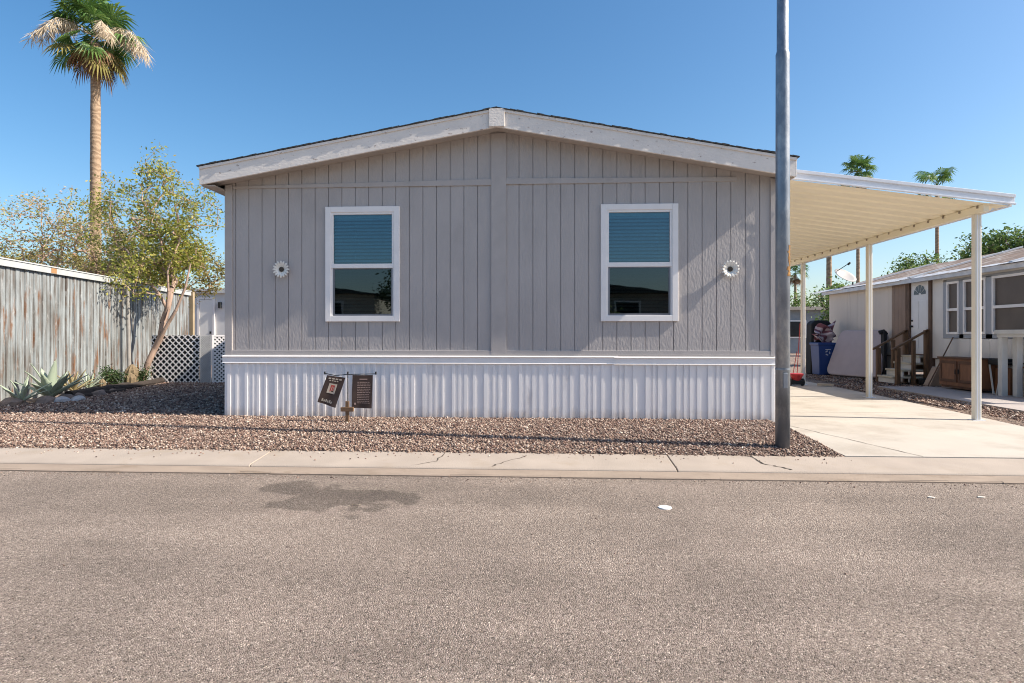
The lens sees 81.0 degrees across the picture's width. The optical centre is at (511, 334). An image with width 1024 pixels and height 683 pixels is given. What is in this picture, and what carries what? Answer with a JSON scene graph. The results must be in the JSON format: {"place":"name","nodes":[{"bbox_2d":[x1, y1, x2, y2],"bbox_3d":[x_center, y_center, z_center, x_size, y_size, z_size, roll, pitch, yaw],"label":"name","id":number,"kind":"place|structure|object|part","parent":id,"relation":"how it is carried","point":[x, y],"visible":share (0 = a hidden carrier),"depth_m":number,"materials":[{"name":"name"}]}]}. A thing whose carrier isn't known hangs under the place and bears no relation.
{"place":"outdoors","nodes":[
{"label":"outdoors","id":0,"kind":"place"},
{"bbox_2d":[0,365,1023,456],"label":"gravel bed","id":1,"kind":"object","parent":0,"point":[273,448],"visible":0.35,"depth_m":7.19,"materials":[{"name":"brown gravel"}]},
{"bbox_2d":[0,397,27,406],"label":"rock","id":2,"kind":"object","parent":1,"relation":"on","point":[11,401],"visible":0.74,"depth_m":10.28,"materials":[{"name":"grey stone"}]},
{"bbox_2d":[0,375,51,400],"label":"agave","id":3,"kind":"object","parent":1,"relation":"on","point":[23,392],"visible":0.86,"depth_m":10.45,"materials":[{"name":"green plant"}]},
{"bbox_2d":[34,395,55,403],"bbox_3d":[-8.430,1.184,10.826,0.308,0.186,0.439,0,0,3],"label":"rock","id":4,"kind":"object","parent":1,"relation":"on","point":[44,399],"visible":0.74,"depth_m":10.72,"materials":[{"name":"grey stone"}]},
{"bbox_2d":[14,360,88,396],"bbox_3d":[-8.560,0.829,11.209,1.314,0.756,0.985,0,0,17],"label":"agave","id":5,"kind":"object","parent":1,"relation":"on","point":[54,387],"visible":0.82,"depth_m":11.12,"materials":[{"name":"green plant"}]},
{"bbox_2d":[54,396,70,402],"bbox_3d":[-8.239,1.190,10.975,0.258,0.142,0.295,0,0,3],"label":"rock","id":6,"kind":"object","parent":1,"relation":"on","point":[62,399],"visible":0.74,"depth_m":10.89,"materials":[{"name":"grey stone"}]},
{"bbox_2d":[58,394,73,398],"bbox_3d":[-8.339,1.186,11.227,0.324,0.175,0.368,0,0,-29],"label":"rock","id":7,"kind":"object","parent":1,"relation":"on","point":[70,396],"visible":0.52,"depth_m":11.18,"materials":[{"name":"grey stone"}]},
{"bbox_2d":[57,370,94,389],"bbox_3d":[-9.142,0.952,12.464,0.849,0.471,0.791,0,0,36],"label":"agave","id":8,"kind":"object","parent":1,"relation":"on","point":[74,387],"visible":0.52,"depth_m":12.40,"materials":[{"name":"yellow plant"}]},
{"bbox_2d":[71,395,85,400],"bbox_3d":[-8.116,1.192,11.209,0.264,0.131,0.237,0,0,-44],"label":"rock","id":9,"kind":"object","parent":1,"relation":"on","point":[78,397],"visible":0.77,"depth_m":11.14,"materials":[{"name":"grey stone"}]},
{"bbox_2d":[0,184,169,279],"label":"dusty tree","id":10,"kind":"object","parent":1,"relation":"on","point":[47,241],"visible":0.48,"depth_m":17.63,"materials":[{"name":"green plant"}]},
{"bbox_2d":[19,0,153,267],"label":"fan palm","id":11,"kind":"object","parent":1,"relation":"on","point":[95,59],"visible":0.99,"depth_m":26.79,"materials":[{"name":"green plant"}]},
{"bbox_2d":[72,370,104,387],"bbox_3d":[-9.123,0.975,12.937,0.714,0.419,0.567,0,0,3],"label":"agave","id":12,"kind":"object","parent":1,"relation":"on","point":[87,378],"visible":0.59,"depth_m":12.94,"materials":[{"name":"green plant"}]},
{"bbox_2d":[64,382,128,394],"bbox_3d":[-8.601,1.158,12.565,0.200,0.201,2.302,0,0,-8],"label":"log","id":13,"kind":"object","parent":1,"relation":"on","point":[108,387],"visible":0.53,"depth_m":12.16,"materials":[{"name":"brown wood"}]},
{"bbox_2d":[0,257,194,401],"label":"corrugated fence","id":14,"kind":"object","parent":1,"relation":"on","point":[72,322],"visible":0.63,"depth_m":12.82,"materials":[{"name":"metal"}]},
{"bbox_2d":[92,390,106,395],"bbox_3d":[-8.359,1.189,12.121,0.295,0.153,0.322,0,0,-29],"label":"rock","id":15,"kind":"object","parent":1,"relation":"on","point":[99,392],"visible":0.71,"depth_m":12.04,"materials":[{"name":"grey stone"}]},
{"bbox_2d":[99,379,105,386],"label":"barrel cactus","id":16,"kind":"object","parent":1,"relation":"on","point":[102,381],"visible":0.61,"depth_m":13.02,"materials":[{"name":"beige plant"}]},
{"bbox_2d":[84,388,125,396],"bbox_3d":[-8.409,1.199,12.382,0.123,0.120,1.413,0,0,-4],"label":"log","id":17,"kind":"object","parent":1,"relation":"on","point":[106,391],"visible":0.52,"depth_m":12.50,"materials":[{"name":"brown wood"}]},
{"bbox_2d":[92,363,128,386],"bbox_3d":[-9.112,0.983,13.588,0.751,0.706,0.978,0,0,3],"label":"shrub","id":18,"kind":"object","parent":1,"relation":"on","point":[112,376],"visible":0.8,"depth_m":13.51,"materials":[{"name":"green plant"}]},
{"bbox_2d":[0,234,224,305],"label":"dense bush","id":19,"kind":"object","parent":1,"relation":"on","point":[188,288],"visible":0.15,"depth_m":19.75,"materials":[{"name":"green plant"}]},
{"bbox_2d":[125,283,130,366],"bbox_3d":[-9.487,-0.015,14.844,0.145,2.532,0.089,0,0,3],"label":"round post","id":20,"kind":"object","parent":1,"relation":"on","point":[128,333],"visible":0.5,"depth_m":14.81,"materials":[{"name":"white metal"}]},
{"bbox_2d":[123,372,135,382],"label":"barrel cactus","id":21,"kind":"object","parent":1,"relation":"on","point":[131,378],"visible":0.57,"depth_m":13.99,"materials":[{"name":"beige plant"}]},
{"bbox_2d":[125,364,139,381],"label":"barrel cactus","id":22,"kind":"object","parent":1,"relation":"on","point":[133,369],"visible":0.46,"depth_m":14.42,"materials":[{"name":"plant"}]},
{"bbox_2d":[114,377,164,388],"bbox_3d":[-8.769,1.175,14.153,0.190,0.208,2.554,0,0,-7],"label":"log","id":23,"kind":"object","parent":1,"relation":"on","point":[145,383],"visible":0.64,"depth_m":14.12,"materials":[{"name":"brown wood"}]},
{"bbox_2d":[64,139,224,380],"bbox_3d":[-9.440,-1.917,15.699,4.212,6.430,3.068,0,0,37],"label":"yard tree","id":24,"kind":"object","parent":1,"relation":"on","point":[162,266],"visible":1,"depth_m":15.36,"materials":[{"name":"green plant"}]},
{"bbox_2d":[136,363,154,381],"bbox_3d":[-9.126,1.019,14.685,0.748,0.634,0.813,0,0,3],"label":"shrub","id":25,"kind":"object","parent":1,"relation":"on","point":[142,375],"visible":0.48,"depth_m":14.67,"materials":[{"name":"green plant"}]},
{"bbox_2d":[150,335,199,382],"bbox_3d":[-8.574,0.600,15.281,1.262,1.220,0.040,0,0,1],"label":"lattice screen","id":26,"kind":"object","parent":1,"relation":"on","point":[176,358],"visible":0.87,"depth_m":15.29,"materials":[{"name":"white paint"}]},
{"bbox_2d":[200,335,210,382],"bbox_3d":[-7.795,0.630,15.272,0.267,1.250,0.042,0,0,-11],"label":"panel","id":27,"kind":"object","parent":1,"relation":"on","point":[205,358],"visible":0.92,"depth_m":15.26,"materials":[{"name":"white wood"}]},
{"bbox_2d":[188,289,224,364],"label":"white outbuilding","id":28,"kind":"structure","parent":1,"relation":"on","point":[210,316],"depth_m":24.69,"materials":[{"name":"paint"}]},
{"bbox_2d":[197,297,214,361],"bbox_3d":[-12.587,-0.225,24.686,0.750,2.650,0.075,0,0,3],"label":"door","id":29,"kind":"structure","parent":28,"relation":"in","point":[206,308],"depth_m":24.67,"materials":[{"name":"white paint"}]},
{"bbox_2d":[212,335,224,382],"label":"lattice gate","id":30,"kind":"structure","parent":1,"relation":"on","point":[218,352],"depth_m":15.35,"materials":[{"name":"white paint"}]},
{"bbox_2d":[341,401,353,421],"bbox_3d":[-2.294,1.085,8.359,0.180,0.330,0.044,0,0,3],"label":"wooden cross","id":31,"kind":"object","parent":1,"relation":"on","point":[346,409],"visible":0.81,"depth_m":8.34,"materials":[{"name":"brown wood"}]},
{"bbox_2d":[324,371,376,400],"bbox_3d":[-2.275,0.932,8.438,0.754,0.835,0.024,0,0,3],"label":"flag stand","id":32,"kind":"object","parent":1,"relation":"on","point":[375,373],"visible":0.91,"depth_m":8.43,"materials":[{"name":"black metal"}]},
{"bbox_2d":[317,375,344,407],"bbox_3d":[-2.536,0.792,8.419,0.390,0.455,0.049,0,0,3],"label":"garden flag","id":33,"kind":"object","parent":32,"relation":"hanging from","point":[331,390],"visible":1,"depth_m":8.43,"materials":[{"name":"brown fabric"}]},
{"bbox_2d":[352,375,372,407],"bbox_3d":[-2.097,0.793,8.398,0.290,0.463,0.040,0,0,3],"label":"garden flag","id":34,"kind":"object","parent":32,"relation":"hanging from","point":[362,391],"visible":1,"depth_m":8.40,"materials":[{"name":"brown fabric"}]},
{"bbox_2d":[196,106,799,421],"bbox_3d":[0.120,-0.963,16.381,8.540,4.527,15.874,0,0,3],"label":"mobile home","id":35,"kind":"object","parent":1,"relation":"on","point":[496,262],"visible":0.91,"depth_m":8.80,"materials":[{"name":"grey paint"}]},
{"bbox_2d":[272,261,288,277],"bbox_3d":[-3.442,-0.980,8.968,0.257,0.257,0.068,0,0,3],"label":"wall flower","id":36,"kind":"object","parent":35,"relation":"attached to","point":[280,268],"depth_m":8.95,"materials":[{"name":"white metal"}]},
{"bbox_2d":[325,206,399,321],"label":"window","id":37,"kind":"structure","parent":35,"relation":"in","point":[362,243],"depth_m":8.95,"materials":[{"name":"white paint"}]},
{"bbox_2d":[601,203,677,320],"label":"window","id":38,"kind":"structure","parent":35,"relation":"in","point":[639,242],"depth_m":8.72,"materials":[{"name":"white paint"}]},
{"bbox_2d":[722,260,739,277],"bbox_3d":[3.128,-0.945,8.606,0.257,0.257,0.068,0,0,3],"label":"wall flower","id":39,"kind":"object","parent":35,"relation":"attached to","point":[731,269],"depth_m":8.58,"materials":[{"name":"white metal"}]},
{"bbox_2d":[775,0,789,448],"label":"lamp post","id":40,"kind":"object","parent":1,"relation":"on","point":[782,277],"visible":0.95,"depth_m":6.74,"materials":[{"name":"metal"}]},
{"bbox_2d":[809,342,835,374],"bbox_3d":[9.560,0.720,18.302,0.700,0.980,0.620,0,0,3],"label":"rubbish bin","id":41,"kind":"object","parent":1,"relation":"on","point":[821,353],"visible":0.62,"depth_m":18.06,"materials":[{"name":"blue plastic"}]},
{"bbox_2d":[812,320,835,342],"bbox_3d":[9.553,-0.061,18.354,0.738,0.794,0.275,0,0,3],"label":"striped cloth","id":42,"kind":"object","parent":41,"relation":"on","point":[825,333],"visible":0.97,"depth_m":18.36,"materials":[{"name":"multicoloured fabric"}]},
{"bbox_2d":[827,329,887,378],"bbox_3d":[9.852,0.517,17.052,0.527,1.348,1.959,0,0,-13],"label":"tub cover","id":43,"kind":"object","parent":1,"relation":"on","point":[848,358],"visible":0.78,"depth_m":17.09,"materials":[{"name":"plastic"}]},
{"bbox_2d":[872,329,928,384],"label":"porch steps","id":44,"kind":"structure","parent":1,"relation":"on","point":[898,370],"depth_m":14.62,"materials":[{"name":"brown wood"}]},
{"bbox_2d":[918,378,925,384],"bbox_3d":[9.886,1.115,14.399,0.240,0.140,0.240,0,0,3],"label":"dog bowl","id":45,"kind":"object","parent":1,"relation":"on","point":[921,381],"visible":0.61,"depth_m":14.36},
{"bbox_2d":[923,366,941,385],"bbox_3d":[9.895,0.963,14.098,0.308,0.444,0.240,0,0,3],"label":"cardboard sheet","id":46,"kind":"object","parent":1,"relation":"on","point":[935,381],"visible":0.6,"depth_m":13.98,"materials":[{"name":"beige cardboard"}]},
{"bbox_2d":[0,471,1023,682],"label":"road","id":47,"kind":"structure","parent":0,"point":[196,588],"depth_m":3.42,"materials":[{"name":"grey asphalt"}]},
{"bbox_2d":[0,447,1016,682],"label":"road grit","id":48,"kind":"object","parent":47,"relation":"on","point":[446,481],"visible":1,"depth_m":5.94,"materials":[{"name":"gravel"}]},
{"bbox_2d":[658,505,671,509],"bbox_3d":[1.239,1.395,4.859,0.110,0.007,0.110,0,0,3],"label":"white disc","id":49,"kind":"object","parent":47,"relation":"on","point":[665,507],"visible":1,"depth_m":4.84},
{"bbox_2d":[0,0,1023,306],"label":"sky","id":50,"kind":"structure","parent":0,"point":[911,86],"materials":[{"name":"blue"}]},
{"bbox_2d":[790,381,1023,458],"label":"driveway","id":51,"kind":"structure","parent":0,"point":[840,415],"depth_m":8.17,"materials":[{"name":"concrete"}]},
{"bbox_2d":[790,325,804,385],"bbox_3d":[6.901,0.474,14.575,0.360,1.511,0.396,0,0,3],"label":"lawn spreader","id":52,"kind":"object","parent":51,"relation":"on","point":[796,379],"visible":0.86,"depth_m":14.47,"materials":[{"name":"red paint"}]},
{"bbox_2d":[817,383,833,385],"bbox_3d":[7.500,1.190,14.360,0.340,0.050,0.100,0,0,38],"label":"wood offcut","id":53,"kind":"object","parent":51,"relation":"on","point":[821,384],"visible":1,"depth_m":14.34,"materials":[{"name":"wood"}]},
{"bbox_2d":[790,169,1015,420],"bbox_3d":[5.788,-0.577,12.491,3.285,3.735,7.660,0,0,3],"label":"carport","id":54,"kind":"object","parent":51,"relation":"on","point":[827,219],"visible":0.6,"depth_m":9.55,"materials":[{"name":"beige metal"}]},
{"bbox_2d":[790,353,1023,425],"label":"side gravel bed","id":55,"kind":"object","parent":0,"point":[951,408],"depth_m":13.03,"materials":[{"name":"brown gravel"}]},
{"bbox_2d":[790,264,809,304],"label":"fan palm","id":56,"kind":"object","parent":55,"relation":"on","point":[795,280],"visible":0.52,"depth_m":58.47,"materials":[{"name":"green plant"}]},
{"bbox_2d":[790,285,824,306],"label":"leafy bush","id":57,"kind":"object","parent":55,"relation":"on","point":[797,302],"visible":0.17,"depth_m":55.42,"materials":[{"name":"green plant"}]},
{"bbox_2d":[790,307,825,352],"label":"grey trailer","id":58,"kind":"object","parent":55,"relation":"on","point":[795,317],"visible":0.11,"depth_m":40.94,"materials":[{"name":"grey metal"}]},
{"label":"window","id":59,"kind":"part","parent":58,"relation":"part of","materials":[{"name":"white paint"}]},
{"bbox_2d":[806,320,831,375],"bbox_3d":[9.668,0.400,18.897,0.669,1.720,0.440,0,0,3],"label":"folded grill cover","id":60,"kind":"object","parent":55,"relation":"on","point":[811,326],"visible":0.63,"depth_m":18.82,"materials":[{"name":"black fabric"}]},
{"bbox_2d":[806,275,849,320],"bbox_3d":[13.813,-0.577,24.692,3.052,3.754,3.393,0,0,3],"label":"leafy bush","id":61,"kind":"object","parent":55,"relation":"on","point":[822,299],"visible":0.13,"depth_m":24.85,"materials":[{"name":"green plant"}]},
{"bbox_2d":[826,256,831,319],"bbox_3d":[15.416,-2.541,29.155,1.991,7.682,2.050,0,0,3],"label":"fan palm","id":62,"kind":"object","parent":55,"relation":"on","point":[828,267],"visible":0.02,"depth_m":29.10,"materials":[{"name":"plant"}]},
{"bbox_2d":[838,154,877,282],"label":"fan palm","id":63,"kind":"object","parent":55,"relation":"on","point":[855,163],"visible":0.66,"depth_m":43.41,"materials":[{"name":"green plant"}]},
{"bbox_2d":[881,250,951,275],"bbox_3d":[23.590,-1.866,34.672,3.765,6.332,3.656,0,0,39],"label":"round tree","id":64,"kind":"object","parent":55,"relation":"on","point":[905,265],"visible":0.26,"depth_m":34.68,"materials":[{"name":"green plant"}]},
{"bbox_2d":[812,246,1023,395],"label":"cream trailer","id":65,"kind":"object","parent":55,"relation":"on","point":[935,299],"visible":0.51,"depth_m":14.31,"materials":[{"name":"beige metal"}]},
{"bbox_2d":[835,262,856,284],"bbox_3d":[10.627,-1.853,19.116,0.677,0.906,0.566,0,0,3],"label":"satellite dish","id":66,"kind":"object","parent":65,"relation":"on","point":[844,274],"visible":0.94,"depth_m":19.15,"materials":[{"name":"white metal"}]},
{"bbox_3d":[10.129,-0.425,14.906,0.110,1.790,0.720,0,0,3],"label":"door","id":67,"kind":"part","parent":65,"relation":"part of","materials":[{"name":"white metal"}]},
{"bbox_3d":[10.083,-0.620,13.697,0.070,1.200,0.420,0,0,3],"label":"window","id":68,"kind":"part","parent":65,"relation":"part of","materials":[{"name":"white paint"}]},
{"bbox_3d":[10.045,-0.620,13.008,0.070,1.200,0.680,0,0,3],"label":"window","id":69,"kind":"part","parent":65,"relation":"part of","materials":[{"name":"white paint"}]},
{"bbox_3d":[9.981,-0.620,11.854,0.070,1.200,1.270,0,0,3],"label":"window","id":70,"kind":"part","parent":65,"relation":"part of","materials":[{"name":"white paint"}]},
{"bbox_2d":[912,167,956,259],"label":"fan palm","id":71,"kind":"object","parent":55,"relation":"on","point":[944,176],"visible":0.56,"depth_m":43.26,"materials":[{"name":"green plant"}]},
{"bbox_2d":[947,223,1023,259],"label":"round tree","id":72,"kind":"object","parent":55,"relation":"on","point":[998,239],"visible":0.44,"depth_m":25.42,"materials":[{"name":"green plant"}]},
{"bbox_2d":[995,229,1023,249],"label":"round tree","id":73,"kind":"object","parent":55,"relation":"on","point":[1022,240],"visible":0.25,"depth_m":24.92,"materials":[{"name":"green plant"}]},
{"bbox_2d":[877,386,1023,415],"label":"patio","id":74,"kind":"structure","parent":0,"point":[1008,402],"depth_m":11.75,"materials":[{"name":"concrete"}]},
{"bbox_2d":[927,337,953,385],"bbox_3d":[9.804,0.615,13.732,0.493,1.138,0.050,0,0,28],"label":"leaning board","id":75,"kind":"object","parent":74,"relation":"on","point":[938,364],"visible":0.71,"depth_m":13.73,"materials":[{"name":"brown wood"}]},
{"bbox_2d":[937,356,997,390],"bbox_3d":[9.731,0.815,12.850,0.420,0.670,1.290,0,0,3],"label":"wooden cabinet","id":76,"kind":"object","parent":74,"relation":"on","point":[954,371],"visible":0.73,"depth_m":12.77,"materials":[{"name":"orange wood"}]},
{"bbox_3d":[9.557,0.790,13.152,0.039,0.460,0.545,0,0,3],"label":"door","id":77,"kind":"part","parent":76,"relation":"part of","materials":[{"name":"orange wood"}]},
{"bbox_3d":[9.525,0.790,12.568,0.039,0.460,0.545,0,0,3],"label":"door","id":78,"kind":"part","parent":76,"relation":"part of","materials":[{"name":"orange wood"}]},
{"bbox_2d":[988,358,1012,394],"bbox_3d":[9.746,0.827,11.918,0.287,0.714,0.570,0,0,3],"label":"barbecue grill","id":79,"kind":"object","parent":74,"relation":"on","point":[992,361],"visible":0.39,"depth_m":12.02,"materials":[{"name":"grey metal"}]},
{"bbox_2d":[994,330,1023,396],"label":"ledge table","id":80,"kind":"object","parent":74,"relation":"on","point":[1004,335],"visible":1,"depth_m":11.54,"materials":[{"name":"white wood"}]},
{"bbox_2d":[995,368,1012,394],"bbox_3d":[9.868,0.922,11.976,0.150,0.525,0.400,0,0,3],"label":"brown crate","id":81,"kind":"object","parent":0,"point":[1010,381],"visible":0.45,"depth_m":11.80,"materials":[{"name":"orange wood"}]},
{"bbox_3d":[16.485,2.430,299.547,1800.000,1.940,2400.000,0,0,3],"label":"ground","id":82,"kind":"structure","parent":0,"visible":0},
{"bbox_2d":[0,468,1001,481],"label":"kerb joint fill","id":83,"kind":"object","parent":82,"relation":"on","point":[914,480],"depth_m":5.70,"materials":[{"name":"grey"}]},
{"bbox_2d":[0,448,1023,475],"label":"kerb","id":84,"kind":"structure","parent":82,"relation":"on","point":[802,464],"depth_m":6.29,"materials":[{"name":"concrete"}]},
{"bbox_2d":[416,453,792,469],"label":"kerb cracks","id":85,"kind":"object","parent":84,"relation":"on","point":[526,455],"visible":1,"depth_m":6.24,"materials":[{"name":"grey concrete"}]},
{"bbox_2d":[0,464,1023,483],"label":"kerb lip","id":86,"kind":"object","parent":82,"relation":"on","point":[805,477],"visible":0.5,"depth_m":5.95,"materials":[{"name":"beige concrete"}]}
]}

